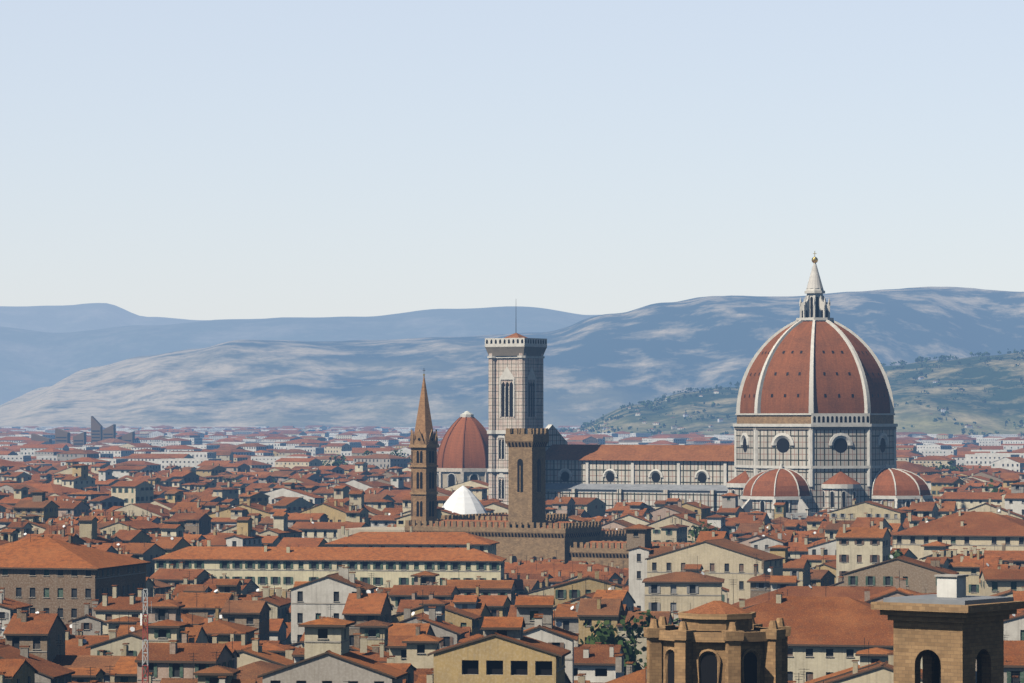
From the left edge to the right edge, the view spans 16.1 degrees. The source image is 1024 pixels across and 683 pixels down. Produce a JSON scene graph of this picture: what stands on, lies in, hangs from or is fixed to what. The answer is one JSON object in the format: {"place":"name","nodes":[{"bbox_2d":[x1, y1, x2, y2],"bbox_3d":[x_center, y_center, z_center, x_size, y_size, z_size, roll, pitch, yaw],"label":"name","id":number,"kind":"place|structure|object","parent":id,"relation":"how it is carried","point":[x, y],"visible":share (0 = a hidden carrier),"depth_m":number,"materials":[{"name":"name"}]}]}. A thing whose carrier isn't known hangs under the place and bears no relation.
{"place":"outdoors","nodes":[
{"label":"outdoors","id":0,"kind":"place"},
{"bbox_2d":[0,306,594,404],"bbox_3d":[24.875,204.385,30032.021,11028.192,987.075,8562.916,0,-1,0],"label":"hill","id":1,"kind":"structure","parent":0,"point":[30,360],"depth_m":28746.74,"materials":[{"name":"blue"}]},
{"bbox_2d":[0,303,597,332],"bbox_3d":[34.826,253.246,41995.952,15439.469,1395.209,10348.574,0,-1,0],"label":"hill","id":2,"kind":"structure","parent":0,"point":[73,318],"depth_m":40961.74,"materials":[{"name":"blue"}]},
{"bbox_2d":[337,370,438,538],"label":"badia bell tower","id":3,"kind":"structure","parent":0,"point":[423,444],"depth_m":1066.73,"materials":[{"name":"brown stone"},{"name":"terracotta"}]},
{"bbox_2d":[437,411,487,487],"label":"chapel dome","id":4,"kind":"structure","parent":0,"point":[462,454],"depth_m":1668.98,"materials":[{"name":"tile"}]},
{"bbox_2d":[442,486,486,513],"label":"pyramidal roof","id":5,"kind":"structure","parent":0,"point":[462,500],"depth_m":1144.82,"materials":[{"name":"paint"}]},
{"bbox_2d":[0,287,1023,427],"bbox_3d":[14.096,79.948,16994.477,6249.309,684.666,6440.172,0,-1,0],"label":"hill","id":6,"kind":"structure","parent":0,"point":[596,367],"depth_m":15506.82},
{"bbox_2d":[0,0,1023,319],"label":"sky","id":7,"kind":"structure","parent":0,"point":[179,159],"materials":[{"name":"blue"}]},
{"bbox_2d":[404,428,694,568],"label":"fortified palace","id":8,"kind":"structure","parent":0,"point":[528,526],"depth_m":1045.96,"materials":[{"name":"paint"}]},
{"bbox_2d":[546,251,935,519],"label":"cathedral","id":9,"kind":"structure","parent":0,"point":[815,426],"depth_m":1327.16,"materials":[{"name":"paint"}]},
{"bbox_2d":[565,352,1023,435],"bbox_3d":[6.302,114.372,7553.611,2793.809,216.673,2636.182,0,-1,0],"label":"hill","id":10,"kind":"structure","parent":0,"point":[1007,399],"depth_m":6967.02,"materials":[{"name":"plant"}]},
{"bbox_2d":[577,377,1023,436],"bbox_3d":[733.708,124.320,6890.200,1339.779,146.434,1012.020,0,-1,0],"label":"hillside buildings","id":11,"kind":"structure","parent":10,"relation":"on","point":[721,420],"depth_m":6884.35,"materials":[{"name":"paint"}]},
{"bbox_2d":[871,574,1023,682],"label":"bell tower","id":12,"kind":"structure","parent":0,"point":[950,631],"depth_m":297.68,"materials":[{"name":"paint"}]},
{"label":"ground","id":13,"kind":"structure","parent":0,"visible":0},
{"bbox_2d":[31,416,134,446],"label":"law courts","id":14,"kind":"object","parent":13,"relation":"on","point":[98,433],"visible":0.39,"depth_m":4492.72,"materials":[{"name":"paint"}]},
{"bbox_2d":[0,525,506,624],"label":"town palaces","id":15,"kind":"object","parent":13,"relation":"on","point":[70,578],"visible":0.42,"depth_m":882.01,"materials":[{"name":"paint"}]},
{"bbox_2d":[0,425,1023,472],"bbox_3d":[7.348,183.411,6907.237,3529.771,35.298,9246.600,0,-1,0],"label":"distant city buildings","id":16,"kind":"structure","parent":13,"relation":"on","point":[157,449],"depth_m":3879.90,"materials":[{"name":"paint"}]},
{"bbox_2d":[0,553,1023,682],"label":"town","id":17,"kind":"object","parent":13,"relation":"on","point":[342,625],"visible":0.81,"depth_m":557.31,"materials":[{"name":"tile"}]},
{"bbox_2d":[140,565,151,682],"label":"lattice mast","id":18,"kind":"object","parent":17,"relation":"on","point":[143,627],"visible":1,"depth_m":454.12,"materials":[{"name":"metal"}]},
{"bbox_2d":[0,482,1023,610],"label":"town","id":19,"kind":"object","parent":13,"relation":"on","point":[827,547],"visible":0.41,"depth_m":1001.26,"materials":[{"name":"paint"}]},
{"bbox_2d":[0,456,1023,520],"bbox_3d":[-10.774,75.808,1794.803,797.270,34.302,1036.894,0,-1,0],"label":"city buildings","id":20,"kind":"structure","parent":13,"relation":"on","point":[127,488],"depth_m":1631.85,"materials":[{"name":"paint"}]},
{"bbox_2d":[485,333,546,504],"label":"bell tower","id":21,"kind":"structure","parent":13,"relation":"on","point":[515,380],"depth_m":1369.23,"materials":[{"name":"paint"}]},
{"bbox_2d":[37,349,1023,675],"bbox_3d":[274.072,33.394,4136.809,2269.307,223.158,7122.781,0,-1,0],"label":"garden trees","id":22,"kind":"object","parent":13,"relation":"on","point":[603,635],"visible":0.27,"depth_m":2511.83,"materials":[{"name":"green plant"}]},
{"bbox_2d":[643,601,790,682],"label":"church drum","id":23,"kind":"object","parent":13,"relation":"on","point":[717,642],"visible":1,"depth_m":340.39,"materials":[{"name":"brown sandstone"},{"name":"terracotta"}]}
]}

